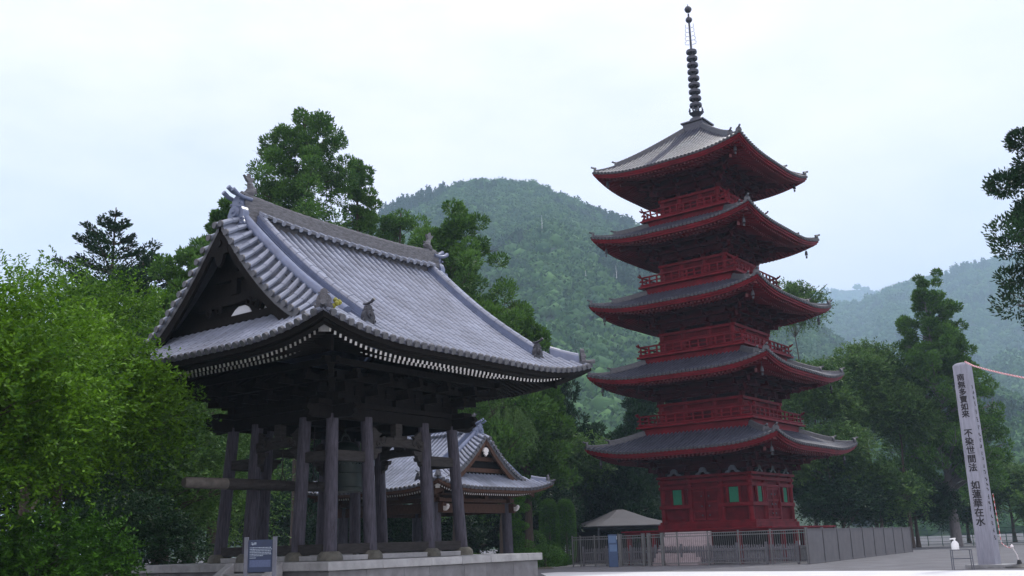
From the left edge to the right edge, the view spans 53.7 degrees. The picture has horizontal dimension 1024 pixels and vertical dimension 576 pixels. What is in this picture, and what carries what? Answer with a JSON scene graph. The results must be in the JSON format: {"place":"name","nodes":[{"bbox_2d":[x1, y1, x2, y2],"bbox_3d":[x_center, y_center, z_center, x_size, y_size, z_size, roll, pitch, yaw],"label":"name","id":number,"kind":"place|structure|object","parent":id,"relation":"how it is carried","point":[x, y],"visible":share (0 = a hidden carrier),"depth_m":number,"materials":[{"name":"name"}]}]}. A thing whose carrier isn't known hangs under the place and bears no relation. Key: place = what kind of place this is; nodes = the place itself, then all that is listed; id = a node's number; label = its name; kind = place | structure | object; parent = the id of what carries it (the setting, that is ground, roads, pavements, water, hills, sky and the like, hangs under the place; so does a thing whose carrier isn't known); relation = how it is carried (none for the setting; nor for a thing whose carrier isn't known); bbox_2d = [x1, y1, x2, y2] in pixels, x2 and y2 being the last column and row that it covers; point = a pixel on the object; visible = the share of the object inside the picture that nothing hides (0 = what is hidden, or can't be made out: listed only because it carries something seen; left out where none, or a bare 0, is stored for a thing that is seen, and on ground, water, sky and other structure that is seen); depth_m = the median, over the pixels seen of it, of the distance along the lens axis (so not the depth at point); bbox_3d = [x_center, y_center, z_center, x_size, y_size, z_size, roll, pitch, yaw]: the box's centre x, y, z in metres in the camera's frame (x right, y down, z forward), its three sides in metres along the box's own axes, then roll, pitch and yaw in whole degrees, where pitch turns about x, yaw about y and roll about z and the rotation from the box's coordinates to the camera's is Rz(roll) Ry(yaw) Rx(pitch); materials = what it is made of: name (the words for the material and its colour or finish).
{"place":"outdoors","nodes":[
{"label":"outdoors","id":0,"kind":"place"},
{"bbox_2d":[29,566,553,575],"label":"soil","id":1,"kind":"structure","parent":0,"point":[542,567],"depth_m":62.89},
{"bbox_2d":[10,277,110,575],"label":"conifer tree","id":2,"kind":"object","parent":1,"relation":"on","point":[90,282],"depth_m":50.89,"materials":[{"name":"green plant"}]},
{"bbox_2d":[0,500,151,575],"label":"leafy shrub","id":3,"kind":"object","parent":1,"relation":"on","point":[16,556],"visible":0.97,"depth_m":19.55,"materials":[{"name":"green plant"}]},
{"bbox_2d":[0,258,153,531],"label":"leafy tree","id":4,"kind":"object","parent":1,"relation":"on","point":[23,358],"visible":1,"depth_m":18.95,"materials":[{"name":"green plant"}]},
{"bbox_2d":[0,244,179,568],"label":"leafy tree","id":5,"kind":"object","parent":1,"relation":"on","point":[110,297],"visible":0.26,"depth_m":30.82,"materials":[{"name":"green plant"}]},
{"bbox_2d":[0,431,188,560],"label":"leafy tree","id":6,"kind":"object","parent":1,"relation":"on","point":[82,497],"visible":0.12,"depth_m":35.90,"materials":[{"name":"green plant"}]},
{"bbox_2d":[0,483,214,575],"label":"leafy shrub","id":7,"kind":"object","parent":1,"relation":"on","point":[162,541],"visible":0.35,"depth_m":32.91,"materials":[{"name":"green plant"}]},
{"bbox_2d":[51,207,166,306],"bbox_3d":[-20.937,5.274,52.636,6.603,19.863,6.547,-2,-14,0],"label":"fir tree","id":8,"kind":"object","parent":1,"relation":"on","point":[100,237],"visible":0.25,"depth_m":53.40,"materials":[{"name":"green plant"}]},
{"bbox_2d":[0,304,221,573],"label":"leafy tree","id":9,"kind":"object","parent":1,"relation":"on","point":[149,406],"visible":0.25,"depth_m":23.55,"materials":[{"name":"green plant"}]},
{"bbox_2d":[62,250,170,575],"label":"conifer tree","id":10,"kind":"object","parent":1,"relation":"on","point":[146,261],"visible":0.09,"depth_m":47.80,"materials":[{"name":"green plant"}]},
{"bbox_2d":[40,398,296,564],"bbox_3d":[-14.134,7.187,39.516,12.319,9.316,8.167,-2,-14,0],"label":"leafy tree","id":11,"kind":"object","parent":1,"relation":"on","point":[222,443],"visible":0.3,"depth_m":38.73,"materials":[{"name":"green plant"}]},
{"bbox_2d":[94,253,247,562],"bbox_3d":[-14.872,5.627,44.941,6.027,15.042,7.363,-12,-18,36],"label":"conifer tree","id":12,"kind":"object","parent":1,"relation":"on","point":[176,276],"visible":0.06,"depth_m":45.99,"materials":[{"name":"green plant"}]},
{"bbox_2d":[131,236,245,563],"bbox_3d":[-14.377,5.284,45.966,6.440,16.178,7.204,-2,-14,0],"label":"conifer tree","id":13,"kind":"object","parent":1,"relation":"on","point":[189,254],"visible":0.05,"depth_m":46.81,"materials":[{"name":"green plant"}]},
{"bbox_2d":[197,197,248,562],"bbox_3d":[-15.477,5.025,52.880,5.045,20.141,5.309,-2,-14,0],"label":"conifer tree","id":14,"kind":"object","parent":1,"relation":"on","point":[217,214],"visible":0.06,"depth_m":53.95,"materials":[{"name":"green plant"}]},
{"bbox_2d":[228,440,315,546],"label":"evergreen tree","id":15,"kind":"object","parent":1,"relation":"on","point":[272,519],"visible":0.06,"depth_m":87.37,"materials":[{"name":"green plant"}]},
{"bbox_2d":[269,439,320,545],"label":"evergreen tree","id":16,"kind":"object","parent":1,"relation":"on","point":[310,502],"visible":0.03,"depth_m":84.67,"materials":[{"name":"green plant"}]},
{"bbox_2d":[241,106,359,544],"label":"cedar tree","id":17,"kind":"object","parent":1,"relation":"on","point":[301,140],"visible":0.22,"depth_m":71.17,"materials":[{"name":"green plant"}]},
{"bbox_2d":[279,503,411,545],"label":"leafy tree","id":18,"kind":"object","parent":1,"relation":"on","point":[312,519],"visible":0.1,"depth_m":67.68,"materials":[{"name":"green plant"}]},
{"bbox_2d":[341,158,383,237],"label":"cedar tree","id":19,"kind":"object","parent":1,"relation":"on","point":[365,220],"visible":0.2,"depth_m":74.75,"materials":[{"name":"green plant"}]},
{"bbox_2d":[360,208,430,504],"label":"cedar tree","id":20,"kind":"object","parent":1,"relation":"on","point":[392,227],"visible":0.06,"depth_m":77.18,"materials":[{"name":"green plant"}]},
{"bbox_2d":[348,504,452,552],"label":"leafy tree","id":21,"kind":"object","parent":1,"relation":"on","point":[405,524],"visible":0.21,"depth_m":68.00,"materials":[{"name":"green plant"}]},
{"bbox_2d":[403,515,496,553],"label":"leafy tree","id":22,"kind":"object","parent":1,"relation":"on","point":[474,535],"visible":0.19,"depth_m":70.11,"materials":[{"name":"green plant"}]},
{"bbox_2d":[405,197,550,540],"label":"cedar tree","id":23,"kind":"object","parent":1,"relation":"on","point":[462,267],"visible":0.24,"depth_m":66.72,"materials":[{"name":"green plant"}]},
{"bbox_2d":[477,400,542,553],"bbox_3d":[-0.811,12.012,62.006,5.542,10.205,5.042,-2,-14,0],"label":"weeping tree","id":24,"kind":"object","parent":1,"relation":"on","point":[523,423],"visible":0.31,"depth_m":61.67,"materials":[{"name":"green plant"}]},
{"bbox_2d":[475,403,573,553],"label":"evergreen tree","id":25,"kind":"object","parent":1,"relation":"on","point":[495,542],"visible":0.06,"depth_m":76.56,"materials":[{"name":"green plant"}]},
{"bbox_2d":[517,547,543,566],"bbox_3d":[1.022,17.100,63.716,2.021,1.531,1.874,-2,-14,0],"label":"round shrub","id":26,"kind":"object","parent":1,"relation":"on","point":[540,562],"visible":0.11,"depth_m":63.55,"materials":[{"name":"green plant"}]},
{"bbox_2d":[482,308,583,547],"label":"cedar tree","id":27,"kind":"object","parent":1,"relation":"on","point":[553,421],"visible":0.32,"depth_m":66.48,"materials":[{"name":"green plant"}]},
{"bbox_2d":[520,530,547,565],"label":"round shrub","id":28,"kind":"object","parent":1,"relation":"on","point":[539,535],"visible":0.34,"depth_m":66.73,"materials":[{"name":"green plant"}]},
{"bbox_2d":[538,540,560,565],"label":"round shrub","id":29,"kind":"object","parent":1,"relation":"on","point":[554,543],"visible":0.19,"depth_m":67.58,"materials":[{"name":"green plant"}]},
{"bbox_2d":[534,544,565,566],"bbox_3d":[2.124,17.238,64.756,2.742,1.692,2.537,-2,-14,0],"label":"round shrub","id":30,"kind":"object","parent":1,"relation":"on","point":[561,559],"visible":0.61,"depth_m":64.40,"materials":[{"name":"green plant"}]},
{"bbox_2d":[446,502,497,553],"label":"evergreen tree","id":31,"kind":"object","parent":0,"point":[484,545],"visible":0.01,"depth_m":84.17,"materials":[{"name":"green plant"}]},
{"bbox_2d":[147,202,874,559],"bbox_3d":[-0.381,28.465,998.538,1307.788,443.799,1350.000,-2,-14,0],"label":"wooded hill","id":32,"kind":"structure","parent":0,"point":[797,516],"depth_m":327.99,"materials":[{"name":"green plant"}]},
{"bbox_2d":[133,176,900,559],"bbox_3d":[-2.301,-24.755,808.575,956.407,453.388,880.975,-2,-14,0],"label":"forest","id":33,"kind":"object","parent":32,"relation":"on","point":[559,284],"visible":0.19,"depth_m":728.92,"materials":[{"name":"green plant"}]},
{"bbox_2d":[0,0,1023,554],"label":"sky","id":34,"kind":"structure","parent":0,"point":[896,113],"materials":[{"name":"white"}]},
{"bbox_2d":[497,496,540,552],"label":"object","id":35,"kind":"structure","parent":0,"point":[520,528],"depth_m":62.01,"materials":[{"name":"plant"}]},
{"bbox_2d":[96,533,1023,575],"bbox_3d":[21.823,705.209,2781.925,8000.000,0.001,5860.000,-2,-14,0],"label":"ground","id":36,"kind":"structure","parent":0,"point":[931,557],"depth_m":53.94,"materials":[{"name":"grey concrete"}]},
{"bbox_2d":[243,536,276,575],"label":"information board","id":37,"kind":"object","parent":36,"relation":"on","point":[260,555],"visible":1,"depth_m":19.35,"materials":[{"name":"blue metal"}]},
{"bbox_2d":[131,173,594,575],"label":"bell tower","id":38,"kind":"structure","parent":36,"relation":"on","point":[280,326],"depth_m":26.13,"materials":[{"name":"grey tile"}]},
{"bbox_2d":[181,426,324,492],"bbox_3d":[-6.353,4.184,25.493,0.326,1.859,4.390,-12,-18,36],"label":"striking log","id":39,"kind":"object","parent":38,"relation":"hanging from","point":[235,484],"visible":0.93,"depth_m":24.93,"materials":[{"name":"grey wood"}]},
{"bbox_2d":[338,429,361,492],"bbox_3d":[-4.588,4.726,27.723,1.028,1.720,1.028,-12,-18,36],"label":"temple bell","id":40,"kind":"object","parent":38,"relation":"hanging from","point":[349,476],"visible":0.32,"depth_m":27.28,"materials":[{"name":"green metal"}]},
{"bbox_2d":[294,413,555,553],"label":"pavilion","id":41,"kind":"structure","parent":36,"relation":"on","point":[493,479],"depth_m":49.76,"materials":[{"name":"grey tile"}]},
{"bbox_2d":[491,485,587,552],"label":"leafy tree","id":42,"kind":"object","parent":36,"relation":"on","point":[557,497],"visible":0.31,"depth_m":73.47,"materials":[{"name":"green plant"}]},
{"bbox_2d":[538,498,560,561],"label":"columnar hedge","id":43,"kind":"object","parent":36,"relation":"on","point":[548,504],"visible":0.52,"depth_m":68.91,"materials":[{"name":"green plant"}]},
{"bbox_2d":[547,551,568,565],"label":"round shrub","id":44,"kind":"object","parent":36,"relation":"on","point":[566,560],"visible":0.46,"depth_m":65.86,"materials":[{"name":"green plant"}]},
{"bbox_2d":[555,498,577,564],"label":"columnar hedge","id":45,"kind":"object","parent":36,"relation":"on","point":[569,503],"visible":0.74,"depth_m":69.01,"materials":[{"name":"green plant"}]},
{"bbox_2d":[547,380,607,556],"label":"evergreen tree","id":46,"kind":"object","parent":36,"relation":"on","point":[570,407],"visible":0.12,"depth_m":82.98,"materials":[{"name":"green plant"}]},
{"bbox_2d":[547,428,627,561],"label":"leafy tree","id":47,"kind":"object","parent":36,"relation":"on","point":[578,461],"visible":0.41,"depth_m":78.44,"materials":[{"name":"green plant"}]},
{"bbox_2d":[570,421,610,542],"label":"evergreen tree","id":48,"kind":"object","parent":36,"relation":"on","point":[594,427],"visible":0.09,"depth_m":87.11,"materials":[{"name":"green plant"}]},
{"bbox_2d":[608,534,619,566],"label":"notice pillar","id":49,"kind":"structure","parent":36,"relation":"on","point":[613,549],"depth_m":59.42,"materials":[{"name":"blue metal"}]},
{"bbox_2d":[568,510,661,562],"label":"canopy","id":50,"kind":"object","parent":36,"relation":"on","point":[625,520],"visible":0.49,"depth_m":74.81,"materials":[{"name":"grey fabric"}]},
{"bbox_2d":[583,438,656,544],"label":"evergreen tree","id":51,"kind":"object","parent":36,"relation":"on","point":[628,492],"visible":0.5,"depth_m":79.14,"materials":[{"name":"green plant"}]},
{"bbox_2d":[598,493,661,543],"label":"leafy tree","id":52,"kind":"object","parent":36,"relation":"on","point":[657,516],"visible":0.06,"depth_m":80.81,"materials":[{"name":"green plant"}]},
{"bbox_2d":[607,396,664,547],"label":"evergreen tree","id":53,"kind":"object","parent":36,"relation":"on","point":[640,408],"visible":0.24,"depth_m":90.24,"materials":[{"name":"green plant"}]},
{"bbox_2d":[571,528,808,566],"bbox_3d":[9.618,14.992,58.076,16.081,1.865,0.180,-15,-19,41],"label":"railing fence","id":54,"kind":"object","parent":36,"relation":"on","point":[649,552],"visible":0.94,"depth_m":58.11,"materials":[{"name":"grey metal"}]},
{"bbox_2d":[582,541,799,565],"bbox_3d":[9.907,15.521,58.846,14.901,1.200,0.167,-15,-19,41],"label":"picket fence","id":55,"kind":"object","parent":36,"relation":"on","point":[767,558],"visible":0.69,"depth_m":57.31,"materials":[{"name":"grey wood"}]},
{"bbox_2d":[582,4,857,565],"bbox_3d":[13.200,-1.699,68.258,13.177,38.992,13.489,-12,-18,36],"label":"pagoda","id":56,"kind":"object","parent":36,"relation":"on","point":[720,444],"visible":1,"depth_m":64.30,"materials":[{"name":"red wood"}]},
{"bbox_2d":[770,276,836,525],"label":"leafy tree","id":57,"kind":"object","parent":36,"relation":"on","point":[795,289],"visible":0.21,"depth_m":109.77,"materials":[{"name":"green plant"}]},
{"bbox_2d":[780,462,828,496],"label":"leafy tree","id":58,"kind":"object","parent":36,"relation":"on","point":[795,488],"visible":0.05,"depth_m":90.53,"materials":[{"name":"green plant"}]},
{"bbox_2d":[770,354,873,524],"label":"leafy tree","id":59,"kind":"object","parent":36,"relation":"on","point":[845,397],"visible":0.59,"depth_m":93.87,"materials":[{"name":"green plant"}]},
{"bbox_2d":[780,416,891,527],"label":"leafy tree","id":60,"kind":"object","parent":36,"relation":"on","point":[832,465],"visible":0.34,"depth_m":89.56,"materials":[{"name":"green plant"}]},
{"bbox_2d":[793,473,896,527],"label":"leafy tree","id":61,"kind":"object","parent":36,"relation":"on","point":[827,501],"visible":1,"depth_m":86.89,"materials":[{"name":"green plant"}]},
{"bbox_2d":[804,526,912,563],"bbox_3d":[22.865,16.279,64.808,0.140,1.880,28.858,-10,-16,30],"label":"panel fence","id":62,"kind":"object","parent":36,"relation":"on","point":[832,544],"visible":0.98,"depth_m":61.43,"materials":[{"name":"grey metal"}]},
{"bbox_2d":[793,336,928,527],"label":"leafy tree","id":63,"kind":"object","parent":36,"relation":"on","point":[871,364],"visible":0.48,"depth_m":97.18,"materials":[{"name":"green plant"}]},
{"bbox_2d":[830,456,940,527],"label":"leafy tree","id":64,"kind":"object","parent":36,"relation":"on","point":[893,481],"visible":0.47,"depth_m":88.54,"materials":[{"name":"green plant"}]},
{"bbox_2d":[847,377,949,547],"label":"leafy tree","id":65,"kind":"object","parent":36,"relation":"on","point":[912,411],"visible":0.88,"depth_m":95.05,"materials":[{"name":"green plant"}]},
{"bbox_2d":[863,470,968,547],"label":"leafy tree","id":66,"kind":"object","parent":36,"relation":"on","point":[945,498],"visible":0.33,"depth_m":95.79,"materials":[{"name":"green plant"}]},
{"bbox_2d":[876,267,1014,545],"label":"cedar tree","id":67,"kind":"object","parent":36,"relation":"on","point":[944,339],"visible":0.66,"depth_m":96.92,"materials":[{"name":"green plant"}]},
{"bbox_2d":[950,549,974,569],"bbox_3d":[17.536,10.581,39.376,0.756,0.763,0.396,-5,-15,12],"label":"metal rack","id":68,"kind":"object","parent":36,"relation":"on","point":[970,558],"visible":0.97,"depth_m":39.27,"materials":[{"name":"grey metal"}]},
{"bbox_2d":[949,538,958,549],"bbox_3d":[17.297,9.986,39.476,0.287,0.445,0.289,-15,-19,41],"label":"spray bottle","id":69,"kind":"object","parent":68,"relation":"on","point":[954,545],"visible":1,"depth_m":39.38,"materials":[{"name":"white plastic"}]},
{"bbox_2d":[927,484,1009,542],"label":"leafy tree","id":70,"kind":"object","parent":36,"relation":"on","point":[968,518],"visible":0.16,"depth_m":116.86,"materials":[{"name":"green plant"}]},
{"bbox_2d":[913,526,1023,545],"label":"wire fence","id":71,"kind":"object","parent":36,"relation":"on","point":[972,535],"visible":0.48,"depth_m":95.73,"materials":[{"name":"grey metal"}]},
{"bbox_2d":[952,362,1014,568],"bbox_3d":[18.980,7.156,41.365,1.500,8.290,1.300,-15,-19,42],"label":"inscribed post","id":72,"kind":"object","parent":36,"relation":"on","point":[986,538],"visible":1,"depth_m":41.04,"materials":[{"name":"grey stone"}]},
{"bbox_2d":[964,361,1023,377],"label":"festive rope","id":73,"kind":"object","parent":72,"relation":"attached to","point":[994,371],"visible":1,"depth_m":39.11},
{"bbox_2d":[955,456,1023,541],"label":"leafy tree","id":74,"kind":"object","parent":36,"relation":"on","point":[1016,473],"visible":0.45,"depth_m":113.86,"materials":[{"name":"green plant"}]},
{"bbox_2d":[1003,487,1023,527],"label":"leafy tree","id":75,"kind":"object","parent":36,"relation":"on","point":[1019,503],"visible":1,"depth_m":109.77,"materials":[{"name":"green plant"}]},
{"bbox_2d":[1005,544,1023,568],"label":"cord stake","id":76,"kind":"object","parent":36,"relation":"on","point":[1019,565],"visible":1,"depth_m":39.11,"materials":[{"name":"white plastic"}]},
{"bbox_2d":[992,493,1010,547],"bbox_3d":[19.426,9.224,40.096,0.089,2.152,0.965,-2,-14,0],"label":"hanging cord","id":77,"kind":"object","parent":76,"relation":"hanging from","point":[998,524],"visible":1,"depth_m":40.33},
{"bbox_2d":[541,570,1023,575],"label":"pavement","id":78,"kind":"structure","parent":0,"point":[891,573],"depth_m":40.09,"materials":[{"name":"concrete"}]},
{"bbox_2d":[980,126,1023,330],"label":"cedar tree","id":79,"kind":"object","parent":78,"relation":"on","point":[1014,177],"visible":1,"depth_m":32.33,"materials":[{"name":"green plant"}]},
{"bbox_2d":[819,290,875,302],"bbox_3d":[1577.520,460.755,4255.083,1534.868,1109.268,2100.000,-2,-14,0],"label":"distant ridge","id":80,"kind":"structure","parent":0,"point":[861,291],"depth_m":4705.72,"materials":[{"name":"soil"}]},
{"bbox_2d":[814,284,878,302],"bbox_3d":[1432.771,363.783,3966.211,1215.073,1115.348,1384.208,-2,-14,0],"label":"forest","id":81,"kind":"object","parent":80,"relation":"on","point":[839,295],"visible":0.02,"depth_m":4675.74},
{"bbox_2d":[826,261,1023,352],"bbox_3d":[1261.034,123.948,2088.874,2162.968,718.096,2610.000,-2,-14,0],"label":"hillside","id":82,"kind":"structure","parent":0,"point":[1019,331],"depth_m":2038.38,"materials":[{"name":"green plant"}]},
{"bbox_2d":[816,249,1023,397],"bbox_3d":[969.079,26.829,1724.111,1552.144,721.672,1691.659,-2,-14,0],"label":"forest","id":83,"kind":"object","parent":82,"relation":"on","point":[885,308],"visible":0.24,"depth_m":2122.22,"materials":[{"name":"green plant"}]},
{"bbox_2d":[931,528,1022,535],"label":"spur","id":84,"kind":"structure","parent":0,"point":[944,534],"depth_m":294.57,"materials":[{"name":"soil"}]},
{"bbox_2d":[873,377,1023,536],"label":"forest","id":85,"kind":"object","parent":84,"relation":"on","point":[1013,402],"visible":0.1,"depth_m":470.77,"materials":[{"name":"green plant"}]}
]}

